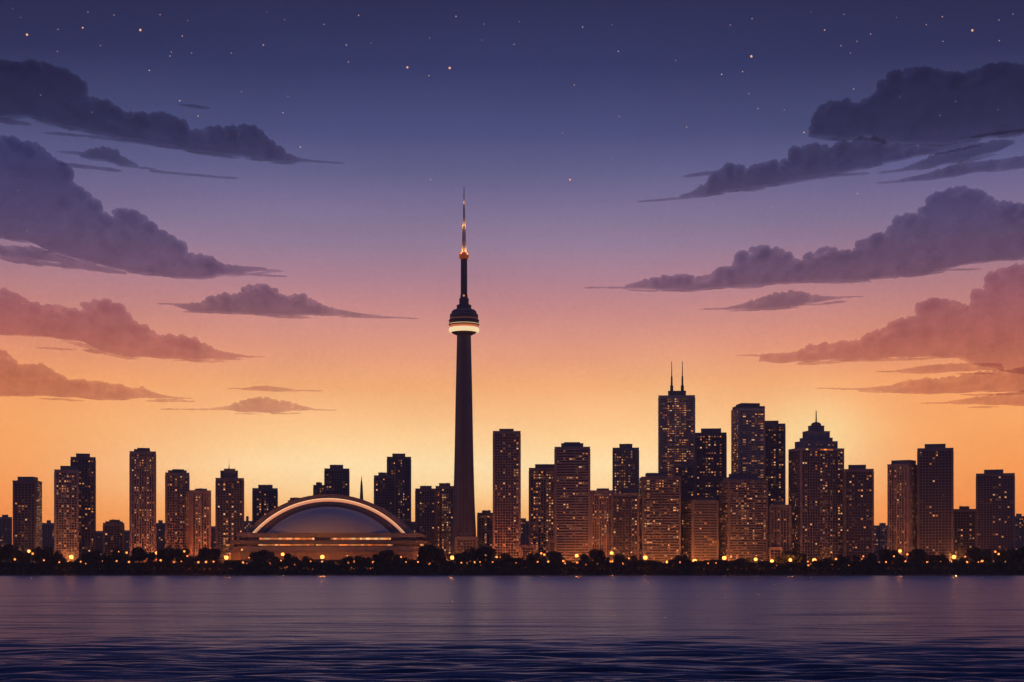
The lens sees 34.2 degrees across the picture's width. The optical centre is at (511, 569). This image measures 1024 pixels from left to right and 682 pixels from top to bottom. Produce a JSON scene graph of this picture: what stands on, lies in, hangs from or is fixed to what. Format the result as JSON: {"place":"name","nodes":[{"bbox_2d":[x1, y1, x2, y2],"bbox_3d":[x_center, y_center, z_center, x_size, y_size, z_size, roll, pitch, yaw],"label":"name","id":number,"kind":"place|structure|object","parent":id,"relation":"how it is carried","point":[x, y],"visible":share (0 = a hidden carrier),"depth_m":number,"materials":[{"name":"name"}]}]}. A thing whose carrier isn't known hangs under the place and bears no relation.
{"place":"outdoors","nodes":[
{"label":"outdoors","id":0,"kind":"place"},
{"bbox_2d":[226,494,431,559],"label":"domed stadium","id":1,"kind":"object","parent":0,"point":[330,527],"visible":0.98,"depth_m":2485.00,"materials":[{"name":"grey"}]},
{"bbox_2d":[449,195,478,552],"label":"observation tower","id":2,"kind":"structure","parent":0,"point":[463,322],"depth_m":2588.48,"materials":[{"name":"concrete"}]},
{"bbox_2d":[0,575,1023,681],"bbox_3d":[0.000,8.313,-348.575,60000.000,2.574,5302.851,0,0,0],"label":"water","id":3,"kind":"structure","parent":0,"point":[511,628],"depth_m":230.57,"materials":[{"name":"blue liquid"}]},
{"bbox_2d":[0,570,1023,574],"bbox_3d":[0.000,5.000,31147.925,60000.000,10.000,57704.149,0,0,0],"label":"ground","id":4,"kind":"structure","parent":0,"point":[348,573],"depth_m":2323.75,"materials":[{"name":"soil"}]},
{"bbox_2d":[0,514,11,569],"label":"apartment block","id":5,"kind":"structure","parent":4,"relation":"on","point":[5,529],"depth_m":3601.97,"materials":[{"name":"brown concrete"}]},
{"bbox_2d":[0,543,15,562],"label":"shore tree","id":6,"kind":"object","parent":4,"relation":"on","point":[6,552],"visible":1,"depth_m":2386.84,"materials":[{"name":"black plant"}]},
{"bbox_2d":[11,544,22,562],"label":"shore tree","id":7,"kind":"object","parent":4,"relation":"on","point":[16,552],"visible":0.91,"depth_m":2400.73,"materials":[{"name":"black plant"}]},
{"bbox_2d":[18,552,30,562],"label":"shore tree","id":8,"kind":"object","parent":4,"relation":"on","point":[25,557],"visible":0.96,"depth_m":2394.13,"materials":[{"name":"black plant"}]},
{"bbox_2d":[12,476,41,568],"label":"apartment tower","id":9,"kind":"structure","parent":4,"relation":"on","point":[27,513],"depth_m":2480.04,"materials":[{"name":"concrete"}]},
{"bbox_2d":[30,547,42,562],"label":"shore tree","id":10,"kind":"object","parent":4,"relation":"on","point":[36,556],"visible":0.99,"depth_m":2392.04,"materials":[{"name":"black plant"}]},
{"bbox_2d":[42,520,53,560],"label":"apartment block","id":11,"kind":"structure","parent":4,"relation":"on","point":[48,533],"depth_m":3599.99,"materials":[{"name":"brown concrete"}]},
{"bbox_2d":[41,546,54,560],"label":"shore tree","id":12,"kind":"object","parent":4,"relation":"on","point":[47,553],"visible":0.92,"depth_m":2398.66,"materials":[{"name":"black plant"}]},
{"bbox_2d":[54,466,78,569],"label":"apartment tower","id":13,"kind":"structure","parent":4,"relation":"on","point":[66,511],"depth_m":2480.53,"materials":[{"name":"brown concrete"}]},
{"bbox_2d":[70,453,95,568],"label":"apartment tower","id":14,"kind":"structure","parent":4,"relation":"on","point":[85,464],"depth_m":2561.67,"materials":[{"name":"concrete"}]},
{"bbox_2d":[80,552,91,560],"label":"shore tree","id":15,"kind":"object","parent":4,"relation":"on","point":[85,556],"visible":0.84,"depth_m":2389.41,"materials":[{"name":"black plant"}]},
{"bbox_2d":[90,549,100,560],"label":"shore tree","id":16,"kind":"object","parent":4,"relation":"on","point":[96,555],"visible":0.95,"depth_m":2394.40,"materials":[{"name":"black plant"}]},
{"bbox_2d":[96,531,102,569],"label":"apartment block","id":17,"kind":"structure","parent":4,"relation":"on","point":[99,540],"depth_m":3600.12,"materials":[{"name":"grey concrete"}]},
{"bbox_2d":[103,519,124,569],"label":"apartment block","id":18,"kind":"structure","parent":4,"relation":"on","point":[113,532],"depth_m":2560.19,"materials":[{"name":"brown concrete"}]},
{"bbox_2d":[111,545,123,561],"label":"shore tree","id":19,"kind":"object","parent":4,"relation":"on","point":[115,554],"visible":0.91,"depth_m":2403.40,"materials":[{"name":"black plant"}]},
{"bbox_2d":[125,530,128,568],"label":"apartment block","id":20,"kind":"structure","parent":4,"relation":"on","point":[127,540],"depth_m":3600.05,"materials":[{"name":"grey concrete"}]},
{"bbox_2d":[129,547,147,568],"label":"shore tree","id":21,"kind":"object","parent":4,"relation":"on","point":[139,554],"visible":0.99,"depth_m":2379.83,"materials":[{"name":"black plant"}]},
{"bbox_2d":[129,448,155,568],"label":"apartment tower","id":22,"kind":"structure","parent":4,"relation":"on","point":[142,497],"depth_m":2480.22,"materials":[{"name":"brown concrete"}]},
{"bbox_2d":[147,552,155,568],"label":"shore tree","id":23,"kind":"object","parent":4,"relation":"on","point":[151,556],"visible":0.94,"depth_m":2388.85,"materials":[{"name":"black plant"}]},
{"bbox_2d":[156,520,164,560],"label":"apartment block","id":24,"kind":"structure","parent":4,"relation":"on","point":[160,534],"depth_m":3600.07,"materials":[{"name":"brown concrete"}]},
{"bbox_2d":[157,545,173,561],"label":"shore tree","id":25,"kind":"object","parent":4,"relation":"on","point":[166,554],"visible":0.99,"depth_m":2397.59,"materials":[{"name":"black plant"}]},
{"bbox_2d":[165,469,189,569],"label":"apartment tower","id":26,"kind":"structure","parent":4,"relation":"on","point":[177,484],"depth_m":2499.76,"materials":[{"name":"brown concrete"}]},
{"bbox_2d":[173,548,189,561],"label":"shore tree","id":27,"kind":"object","parent":4,"relation":"on","point":[179,554],"visible":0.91,"depth_m":2398.96,"materials":[{"name":"black plant"}]},
{"bbox_2d":[186,488,210,569],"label":"apartment tower","id":28,"kind":"structure","parent":4,"relation":"on","point":[198,518],"depth_m":2481.17,"materials":[{"name":"brown concrete"}]},
{"bbox_2d":[198,547,211,561],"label":"shore tree","id":29,"kind":"object","parent":4,"relation":"on","point":[203,555],"visible":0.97,"depth_m":2391.91,"materials":[{"name":"black plant"}]},
{"bbox_2d":[211,526,214,548],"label":"apartment block","id":30,"kind":"structure","parent":4,"relation":"on","point":[212,537],"depth_m":3599.79,"materials":[{"name":"black concrete"}]},
{"bbox_2d":[208,548,220,560],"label":"shore tree","id":31,"kind":"object","parent":4,"relation":"on","point":[214,554],"visible":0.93,"depth_m":2387.51,"materials":[{"name":"black plant"}]},
{"bbox_2d":[215,468,243,569],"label":"apartment tower","id":32,"kind":"structure","parent":4,"relation":"on","point":[229,504],"depth_m":2499.81,"materials":[{"name":"concrete"}]},
{"bbox_2d":[244,516,251,567],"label":"apartment block","id":33,"kind":"structure","parent":4,"relation":"on","point":[247,524],"depth_m":3599.91,"materials":[{"name":"brown concrete"}]},
{"bbox_2d":[249,551,261,561],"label":"shore tree","id":34,"kind":"object","parent":4,"relation":"on","point":[253,556],"visible":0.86,"depth_m":2390.32,"materials":[{"name":"black plant"}]},
{"bbox_2d":[252,485,277,568],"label":"apartment tower","id":35,"kind":"structure","parent":4,"relation":"on","point":[264,499],"depth_m":2699.70,"materials":[{"name":"concrete"}]},
{"bbox_2d":[257,549,274,563],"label":"shore tree","id":36,"kind":"object","parent":4,"relation":"on","point":[264,555],"visible":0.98,"depth_m":2388.29,"materials":[{"name":"black plant"}]},
{"bbox_2d":[313,482,323,562],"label":"apartment block","id":37,"kind":"structure","parent":4,"relation":"on","point":[318,488],"depth_m":2759.73,"materials":[{"name":"concrete"}]},
{"bbox_2d":[324,465,349,569],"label":"apartment tower","id":38,"kind":"structure","parent":4,"relation":"on","point":[337,479],"depth_m":2740.09,"materials":[{"name":"concrete"}]},
{"bbox_2d":[372,554,382,562],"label":"shore tree","id":39,"kind":"object","parent":4,"relation":"on","point":[376,558],"visible":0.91,"depth_m":2386.03,"materials":[{"name":"black plant"}]},
{"bbox_2d":[374,472,395,569],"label":"apartment tower","id":40,"kind":"structure","parent":4,"relation":"on","point":[384,490],"depth_m":2699.98,"materials":[{"name":"concrete"}]},
{"bbox_2d":[379,549,394,561],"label":"shore tree","id":41,"kind":"object","parent":4,"relation":"on","point":[387,554],"visible":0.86,"depth_m":2399.54,"materials":[{"name":"black plant"}]},
{"bbox_2d":[387,453,410,568],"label":"apartment tower","id":42,"kind":"structure","parent":4,"relation":"on","point":[399,466],"depth_m":2780.21,"materials":[{"name":"concrete"}]},
{"bbox_2d":[415,486,435,568],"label":"apartment tower","id":43,"kind":"structure","parent":4,"relation":"on","point":[425,509],"depth_m":2639.89,"materials":[{"name":"concrete"}]},
{"bbox_2d":[419,544,436,562],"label":"shore tree","id":44,"kind":"object","parent":4,"relation":"on","point":[428,551],"visible":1,"depth_m":2386.22,"materials":[{"name":"black plant"}]},
{"bbox_2d":[434,548,445,561],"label":"shore tree","id":45,"kind":"object","parent":4,"relation":"on","point":[440,554],"visible":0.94,"depth_m":2390.21,"materials":[{"name":"black plant"}]},
{"bbox_2d":[436,483,454,568],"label":"apartment tower","id":46,"kind":"structure","parent":4,"relation":"on","point":[444,503],"depth_m":2659.77,"materials":[{"name":"brown concrete"}]},
{"bbox_2d":[453,553,463,562],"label":"shore tree","id":47,"kind":"object","parent":4,"relation":"on","point":[457,558],"visible":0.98,"depth_m":2403.61,"materials":[{"name":"black plant"}]},
{"bbox_2d":[455,533,477,569],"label":"building","id":48,"kind":"structure","parent":4,"relation":"on","point":[464,541],"depth_m":2489.80,"materials":[{"name":"concrete"}]},
{"bbox_2d":[461,549,474,562],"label":"shore tree","id":49,"kind":"object","parent":4,"relation":"on","point":[467,557],"visible":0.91,"depth_m":2396.55,"materials":[{"name":"black plant"}]},
{"bbox_2d":[476,545,484,560],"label":"shore tree","id":50,"kind":"object","parent":4,"relation":"on","point":[480,554],"visible":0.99,"depth_m":2401.79,"materials":[{"name":"black plant"}]},
{"bbox_2d":[477,510,492,568],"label":"apartment block","id":51,"kind":"structure","parent":4,"relation":"on","point":[485,527],"depth_m":2599.81,"materials":[{"name":"concrete"}]},
{"bbox_2d":[484,547,495,561],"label":"shore tree","id":52,"kind":"object","parent":4,"relation":"on","point":[490,553],"visible":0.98,"depth_m":2389.68,"materials":[{"name":"black plant"}]},
{"bbox_2d":[500,553,510,562],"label":"shore tree","id":53,"kind":"object","parent":4,"relation":"on","point":[505,557],"visible":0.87,"depth_m":2391.65,"materials":[{"name":"black plant"}]},
{"bbox_2d":[493,429,520,569],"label":"apartment tower","id":54,"kind":"structure","parent":4,"relation":"on","point":[506,491],"depth_m":2489.90,"materials":[{"name":"brown concrete"}]},
{"bbox_2d":[0,562,1023,574],"bbox_3d":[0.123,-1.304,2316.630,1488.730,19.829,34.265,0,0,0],"label":"undergrowth","id":55,"kind":"object","parent":4,"relation":"on","point":[464,568],"visible":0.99,"depth_m":2311.09,"materials":[{"name":"black plant"}]},
{"bbox_2d":[521,518,525,544],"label":"apartment block","id":56,"kind":"structure","parent":4,"relation":"on","point":[523,531],"depth_m":3599.92,"materials":[{"name":"concrete"}]},
{"bbox_2d":[526,521,528,544],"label":"apartment block","id":57,"kind":"structure","parent":4,"relation":"on","point":[527,532],"depth_m":3599.95,"materials":[{"name":"brown concrete"}]},
{"bbox_2d":[520,545,535,567],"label":"building","id":58,"kind":"structure","parent":4,"relation":"on","point":[525,550],"depth_m":2479.96,"materials":[{"name":"concrete"}]},
{"bbox_2d":[526,553,539,560],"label":"shore tree","id":59,"kind":"object","parent":4,"relation":"on","point":[533,557],"visible":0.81,"depth_m":2396.11,"materials":[{"name":"black plant"}]},
{"bbox_2d":[529,464,553,569],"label":"apartment tower","id":60,"kind":"structure","parent":4,"relation":"on","point":[541,505],"depth_m":2519.80,"materials":[{"name":"brown concrete"}]},
{"bbox_2d":[549,540,554,551],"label":"building","id":61,"kind":"structure","parent":4,"relation":"on","point":[551,545],"depth_m":2477.93,"materials":[{"name":"concrete"}]},
{"bbox_2d":[546,551,560,562],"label":"shore tree","id":62,"kind":"object","parent":4,"relation":"on","point":[554,555],"visible":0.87,"depth_m":2398.43,"materials":[{"name":"black plant"}]},
{"bbox_2d":[554,442,589,569],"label":"office tower","id":63,"kind":"structure","parent":4,"relation":"on","point":[571,499],"depth_m":2489.63,"materials":[{"name":"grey concrete"}]},
{"bbox_2d":[589,548,604,561],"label":"shore tree","id":64,"kind":"object","parent":4,"relation":"on","point":[594,554],"visible":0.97,"depth_m":2400.12,"materials":[{"name":"black plant"}]},
{"bbox_2d":[590,488,612,569],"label":"apartment tower","id":65,"kind":"structure","parent":4,"relation":"on","point":[600,518],"depth_m":2499.81,"materials":[{"name":"brown concrete"}]},
{"bbox_2d":[611,489,638,569],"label":"office tower","id":66,"kind":"structure","parent":4,"relation":"on","point":[625,522],"depth_m":2489.96,"materials":[{"name":"concrete"}]},
{"bbox_2d":[612,444,638,492],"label":"apartment tower","id":67,"kind":"structure","parent":4,"relation":"on","point":[625,466],"depth_m":2639.91,"materials":[{"name":"brown concrete"}]},
{"bbox_2d":[639,473,680,569],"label":"office tower","id":68,"kind":"structure","parent":4,"relation":"on","point":[659,517],"depth_m":2489.71,"materials":[{"name":"concrete"}]},
{"bbox_2d":[640,480,677,555],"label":"window","id":69,"kind":"structure","parent":68,"relation":"in","point":[645,480],"depth_m":2489.97,"materials":[{"name":"orange"}]},
{"bbox_2d":[658,361,694,476],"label":"office tower","id":70,"kind":"structure","parent":4,"relation":"on","point":[676,427],"depth_m":2700.08,"materials":[{"name":"grey concrete"}]},
{"bbox_2d":[674,462,695,555],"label":"office tower","id":71,"kind":"structure","parent":4,"relation":"on","point":[685,472],"depth_m":2559.88,"materials":[{"name":"concrete"}]},
{"bbox_2d":[683,497,718,569],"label":"office tower","id":72,"kind":"structure","parent":4,"relation":"on","point":[700,528],"depth_m":2491.31,"materials":[{"name":"concrete"}]},
{"bbox_2d":[695,428,726,499],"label":"office tower","id":73,"kind":"structure","parent":4,"relation":"on","point":[711,456],"depth_m":2620.21,"materials":[{"name":"concrete"}]},
{"bbox_2d":[697,436,720,472],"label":"window","id":74,"kind":"structure","parent":73,"relation":"in","point":[697,436],"depth_m":2619.68,"materials":[{"name":"yellow"}]},
{"bbox_2d":[719,473,767,569],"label":"office tower","id":75,"kind":"structure","parent":4,"relation":"on","point":[743,515],"depth_m":2491.27,"materials":[{"name":"concrete"}]},
{"bbox_2d":[720,483,764,555],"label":"window","id":76,"kind":"structure","parent":75,"relation":"in","point":[741,483],"depth_m":2489.97,"materials":[{"name":"orange"}]},
{"bbox_2d":[731,403,764,476],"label":"office tower","id":77,"kind":"structure","parent":4,"relation":"on","point":[747,437],"depth_m":2640.58,"materials":[{"name":"beige concrete"}]},
{"bbox_2d":[733,411,762,472],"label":"window","id":78,"kind":"structure","parent":77,"relation":"in","point":[737,411],"depth_m":2640.88,"materials":[{"name":"yellow"}]},
{"bbox_2d":[765,421,785,561],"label":"office tower","id":79,"kind":"structure","parent":4,"relation":"on","point":[775,453],"depth_m":2679.91,"materials":[{"name":"grey concrete"}]},
{"bbox_2d":[769,547,781,561],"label":"building","id":80,"kind":"structure","parent":4,"relation":"on","point":[774,552],"depth_m":2478.30,"materials":[{"name":"brown concrete"}]},
{"bbox_2d":[769,500,791,569],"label":"office tower","id":81,"kind":"structure","parent":4,"relation":"on","point":[780,523],"depth_m":2499.82,"materials":[{"name":"concrete"}]},
{"bbox_2d":[780,549,800,562],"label":"shore tree","id":82,"kind":"object","parent":4,"relation":"on","point":[786,555],"visible":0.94,"depth_m":2398.07,"materials":[{"name":"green plant"}]},
{"bbox_2d":[797,553,806,562],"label":"shore tree","id":83,"kind":"object","parent":4,"relation":"on","point":[802,557],"visible":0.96,"depth_m":2384.20,"materials":[{"name":"black plant"}]},
{"bbox_2d":[788,411,843,569],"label":"office tower","id":84,"kind":"structure","parent":4,"relation":"on","point":[816,477],"depth_m":2522.39,"materials":[{"name":"grey concrete"}]},
{"bbox_2d":[789,451,841,541],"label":"window","id":85,"kind":"structure","parent":84,"relation":"in","point":[810,451],"depth_m":2524.87,"materials":[{"name":"orange"}]},
{"bbox_2d":[834,555,849,561],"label":"shore tree","id":86,"kind":"object","parent":4,"relation":"on","point":[841,558],"visible":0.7,"depth_m":2398.45,"materials":[{"name":"black plant"}]},
{"bbox_2d":[844,465,873,569],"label":"office tower","id":87,"kind":"structure","parent":4,"relation":"on","point":[859,510],"depth_m":2510.40,"materials":[{"name":"concrete"}]},
{"bbox_2d":[874,523,886,568],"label":"apartment block","id":88,"kind":"structure","parent":4,"relation":"on","point":[880,535],"depth_m":3600.64,"materials":[{"name":"brown concrete"}]},
{"bbox_2d":[878,548,891,563],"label":"shore tree","id":89,"kind":"object","parent":4,"relation":"on","point":[884,555],"visible":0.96,"depth_m":2401.68,"materials":[{"name":"black plant"}]},
{"bbox_2d":[887,549,897,562],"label":"shore tree","id":90,"kind":"object","parent":4,"relation":"on","point":[891,559],"visible":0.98,"depth_m":2401.58,"materials":[{"name":"black plant"}]},
{"bbox_2d":[887,460,916,569],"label":"apartment tower","id":91,"kind":"structure","parent":4,"relation":"on","point":[902,505],"depth_m":2503.82,"materials":[{"name":"brown concrete"}]},
{"bbox_2d":[910,548,927,561],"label":"shore tree","id":92,"kind":"object","parent":4,"relation":"on","point":[920,555],"visible":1,"depth_m":2379.31,"materials":[{"name":"black plant"}]},
{"bbox_2d":[917,444,953,569],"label":"apartment tower","id":93,"kind":"structure","parent":4,"relation":"on","point":[935,499],"depth_m":2490.20,"materials":[{"name":"concrete"}]},
{"bbox_2d":[954,506,975,569],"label":"apartment block","id":94,"kind":"structure","parent":4,"relation":"on","point":[964,529],"depth_m":2560.55,"materials":[{"name":"grey concrete"}]},
{"bbox_2d":[965,547,980,561],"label":"shore tree","id":95,"kind":"object","parent":4,"relation":"on","point":[972,554],"visible":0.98,"depth_m":2401.53,"materials":[{"name":"black plant"}]},
{"bbox_2d":[978,549,991,562],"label":"shore tree","id":96,"kind":"object","parent":4,"relation":"on","point":[984,555],"visible":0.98,"depth_m":2382.75,"materials":[{"name":"black plant"}]},
{"bbox_2d":[976,469,1014,568],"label":"apartment tower","id":97,"kind":"structure","parent":4,"relation":"on","point":[995,509],"depth_m":2490.68,"materials":[{"name":"concrete"}]},
{"bbox_2d":[992,549,1004,561],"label":"shore tree","id":98,"kind":"object","parent":4,"relation":"on","point":[995,556],"visible":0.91,"depth_m":2403.70,"materials":[{"name":"black plant"}]},
{"bbox_2d":[1002,548,1016,562],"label":"shore tree","id":99,"kind":"object","parent":4,"relation":"on","point":[1008,556],"visible":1,"depth_m":2390.54,"materials":[{"name":"black plant"}]},
{"bbox_2d":[1015,513,1023,569],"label":"apartment block","id":100,"kind":"structure","parent":4,"relation":"on","point":[1019,530],"depth_m":3601.93,"materials":[{"name":"brown concrete"}]},
{"bbox_2d":[1015,546,1023,568],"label":"shore tree","id":101,"kind":"object","parent":4,"relation":"on","point":[1019,555],"visible":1,"depth_m":2388.26,"materials":[{"name":"black plant"}]},
{"bbox_2d":[0,0,1023,569],"label":"sky","id":102,"kind":"structure","parent":0,"point":[182,286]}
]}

